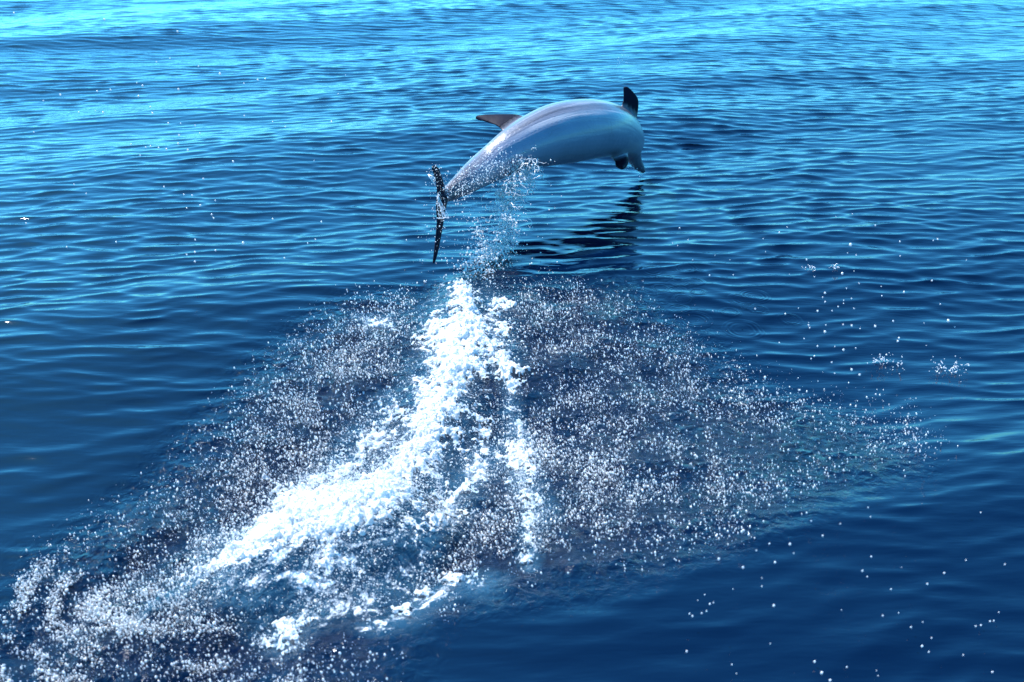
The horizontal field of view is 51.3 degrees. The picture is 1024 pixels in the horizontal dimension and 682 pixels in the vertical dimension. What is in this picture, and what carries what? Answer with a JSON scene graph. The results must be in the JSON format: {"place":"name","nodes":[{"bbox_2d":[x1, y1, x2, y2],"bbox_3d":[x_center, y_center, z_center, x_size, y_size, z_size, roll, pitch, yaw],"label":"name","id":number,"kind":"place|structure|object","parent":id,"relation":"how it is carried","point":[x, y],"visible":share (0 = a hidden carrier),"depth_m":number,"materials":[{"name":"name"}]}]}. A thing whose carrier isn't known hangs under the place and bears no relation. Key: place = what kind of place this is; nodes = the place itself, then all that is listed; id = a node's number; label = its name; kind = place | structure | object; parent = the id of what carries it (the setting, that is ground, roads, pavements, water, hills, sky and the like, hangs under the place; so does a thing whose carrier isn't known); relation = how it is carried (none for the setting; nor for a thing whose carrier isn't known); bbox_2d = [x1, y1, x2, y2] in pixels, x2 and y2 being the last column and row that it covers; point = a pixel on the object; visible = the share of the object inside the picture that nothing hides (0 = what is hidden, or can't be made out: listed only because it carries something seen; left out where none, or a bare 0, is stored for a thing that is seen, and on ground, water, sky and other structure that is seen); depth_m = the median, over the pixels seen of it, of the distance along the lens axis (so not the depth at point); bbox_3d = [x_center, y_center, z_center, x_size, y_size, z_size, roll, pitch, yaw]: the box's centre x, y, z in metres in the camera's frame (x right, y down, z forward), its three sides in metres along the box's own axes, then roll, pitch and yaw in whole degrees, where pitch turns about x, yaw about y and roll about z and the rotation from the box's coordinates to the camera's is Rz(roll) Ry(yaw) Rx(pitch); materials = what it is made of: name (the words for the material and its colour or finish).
{"place":"outdoors","nodes":[
{"label":"outdoors","id":0,"kind":"place"},
{"bbox_2d":[0,0,1023,681],"bbox_3d":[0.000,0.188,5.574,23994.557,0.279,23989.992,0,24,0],"label":"water","id":1,"kind":"structure","parent":0,"point":[784,140],"depth_m":6.23,"materials":[{"name":"blue liquid"}]},
{"bbox_2d":[0,554,346,681],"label":"spray","id":2,"kind":"object","parent":1,"relation":"on","point":[118,632],"visible":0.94,"depth_m":3.85,"materials":[{"name":"white liquid"}]},
{"bbox_2d":[0,280,441,681],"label":"spray","id":3,"kind":"object","parent":1,"relation":"on","point":[100,628],"visible":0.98,"depth_m":4.44,"materials":[{"name":"white liquid"}]},
{"bbox_2d":[148,473,444,604],"bbox_3d":[-0.811,0.750,4.360,1.060,0.260,0.983,0,24,0],"label":"wave foam","id":4,"kind":"object","parent":1,"relation":"on","point":[337,503],"visible":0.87,"depth_m":4.28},
{"bbox_2d":[176,276,555,654],"bbox_3d":[-0.453,0.357,5.294,1.373,0.204,3.537,3,25,7],"label":"trail foam","id":5,"kind":"object","parent":1,"relation":"on","point":[459,335],"visible":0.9,"depth_m":5.35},
{"bbox_2d":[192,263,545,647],"bbox_3d":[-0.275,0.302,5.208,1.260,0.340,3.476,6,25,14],"label":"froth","id":6,"kind":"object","parent":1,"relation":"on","point":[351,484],"visible":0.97,"depth_m":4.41,"materials":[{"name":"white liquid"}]},
{"bbox_2d":[432,87,644,262],"bbox_3d":[0.222,-1.353,7.926,0.686,0.842,2.910,21,32,38],"label":"dolphin","id":7,"kind":"object","parent":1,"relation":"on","point":[568,131],"visible":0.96,"depth_m":7.61},
{"bbox_2d":[428,174,448,218],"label":"clinging water","id":8,"kind":"structure","parent":7,"relation":"attached to","point":[431,177],"depth_m":6.81,"materials":[{"name":"white liquid"}]},
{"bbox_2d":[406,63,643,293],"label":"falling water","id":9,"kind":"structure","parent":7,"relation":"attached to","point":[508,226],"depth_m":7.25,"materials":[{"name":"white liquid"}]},
{"bbox_2d":[638,265,666,276],"bbox_3d":[0.930,-0.466,7.065,0.226,0.022,0.232,0,24,0],"label":"ripple ring","id":10,"kind":"object","parent":1,"relation":"on","point":[651,270],"visible":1,"depth_m":7.06,"materials":[{"name":"liquid"}]},
{"bbox_2d":[650,284,670,291],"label":"ripple ring","id":11,"kind":"object","parent":1,"relation":"on","point":[659,287],"visible":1,"depth_m":6.81,"materials":[{"name":"liquid"}]},
{"bbox_2d":[653,274,674,281],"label":"ripple ring","id":12,"kind":"object","parent":1,"relation":"on","point":[664,277],"visible":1,"depth_m":6.93,"materials":[{"name":"liquid"}]},
{"bbox_2d":[384,262,957,624],"bbox_3d":[0.795,0.284,5.373,2.561,0.259,3.431,0,24,0],"label":"spray","id":13,"kind":"object","parent":1,"relation":"on","point":[590,458],"visible":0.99,"depth_m":4.91,"materials":[{"name":"white liquid"}]},
{"bbox_2d":[666,285,687,293],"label":"ripple ring","id":14,"kind":"object","parent":1,"relation":"on","point":[680,290],"visible":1,"depth_m":6.78,"materials":[{"name":"liquid"}]},
{"bbox_2d":[667,278,689,287],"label":"ripple ring","id":15,"kind":"object","parent":1,"relation":"on","point":[676,282],"visible":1,"depth_m":6.88,"materials":[{"name":"liquid"}]},
{"bbox_2d":[665,303,692,314],"bbox_3d":[1.021,-0.194,6.538,0.209,0.019,0.207,0,24,0],"label":"ripple ring","id":16,"kind":"object","parent":1,"relation":"on","point":[674,308],"visible":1,"depth_m":6.53,"materials":[{"name":"liquid"}]},
{"bbox_2d":[671,294,694,304],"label":"ripple ring","id":17,"kind":"object","parent":1,"relation":"on","point":[686,300],"visible":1,"depth_m":6.64,"materials":[{"name":"liquid"}]},
{"bbox_2d":[671,263,701,273],"bbox_3d":[1.161,-0.479,7.089,0.232,0.022,0.207,0,24,0],"label":"ripple ring","id":18,"kind":"object","parent":1,"relation":"on","point":[685,268],"visible":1,"depth_m":7.10,"materials":[{"name":"liquid"}]},
{"bbox_2d":[682,277,706,285],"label":"ripple ring","id":19,"kind":"object","parent":1,"relation":"on","point":[698,281],"visible":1,"depth_m":6.90,"materials":[{"name":"liquid"}]},
{"bbox_2d":[677,311,713,329],"bbox_3d":[1.102,-0.121,6.397,0.260,0.030,0.261,0,24,0],"label":"ripple ring","id":20,"kind":"object","parent":1,"relation":"on","point":[696,319],"visible":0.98,"depth_m":6.41,"materials":[{"name":"liquid"}]},
{"bbox_2d":[688,288,707,294],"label":"ripple ring","id":21,"kind":"object","parent":1,"relation":"on","point":[697,291],"visible":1,"depth_m":6.76,"materials":[{"name":"liquid"}]},
{"bbox_2d":[717,307,741,317],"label":"ripple ring","id":22,"kind":"object","parent":1,"relation":"on","point":[733,313],"visible":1,"depth_m":6.50,"materials":[{"name":"liquid"}]},
{"bbox_2d":[721,319,765,339],"bbox_3d":[1.367,-0.068,6.314,0.306,0.029,0.316,0,24,0],"label":"ripple ring","id":23,"kind":"object","parent":1,"relation":"on","point":[751,330],"visible":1,"depth_m":6.32,"materials":[{"name":"liquid"}]},
{"bbox_2d":[727,293,760,306],"bbox_3d":[1.451,-0.259,6.663,0.260,0.024,0.255,0,24,0],"label":"ripple ring","id":24,"kind":"object","parent":1,"relation":"on","point":[735,298],"visible":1,"depth_m":6.66,"materials":[{"name":"liquid"}]},
{"bbox_2d":[737,303,756,310],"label":"ripple ring","id":25,"kind":"object","parent":1,"relation":"on","point":[743,307],"visible":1,"depth_m":6.56,"materials":[{"name":"liquid"}]},
{"bbox_2d":[738,289,771,303],"bbox_3d":[1.523,-0.279,6.707,0.257,0.024,0.258,0,24,0],"label":"ripple ring","id":26,"kind":"object","parent":1,"relation":"on","point":[763,297],"visible":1,"depth_m":6.72,"materials":[{"name":"liquid"}]},
{"bbox_2d":[749,305,768,313],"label":"ripple ring","id":27,"kind":"object","parent":1,"relation":"on","point":[760,309],"visible":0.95,"depth_m":6.53,"materials":[{"name":"liquid"}]},
{"bbox_2d":[777,313,803,325],"bbox_3d":[1.683,-0.128,6.442,0.186,0.025,0.191,0,24,0],"label":"ripple ring","id":28,"kind":"object","parent":1,"relation":"on","point":[789,319],"visible":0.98,"depth_m":6.45,"materials":[{"name":"liquid"}]},
{"bbox_2d":[867,354,904,373],"bbox_3d":[2.073,0.120,5.895,0.202,0.091,0.204,11,27,22],"label":"splash crown","id":29,"kind":"object","parent":1,"relation":"on","point":[882,358],"visible":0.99,"depth_m":5.90,"materials":[{"name":"white liquid"}]},
{"bbox_2d":[929,356,969,375],"bbox_3d":[2.378,0.141,5.814,0.205,0.063,0.228,14,28,28],"label":"splash crown","id":30,"kind":"object","parent":1,"relation":"on","point":[951,368],"visible":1,"depth_m":5.81,"materials":[{"name":"white liquid"}]}
]}

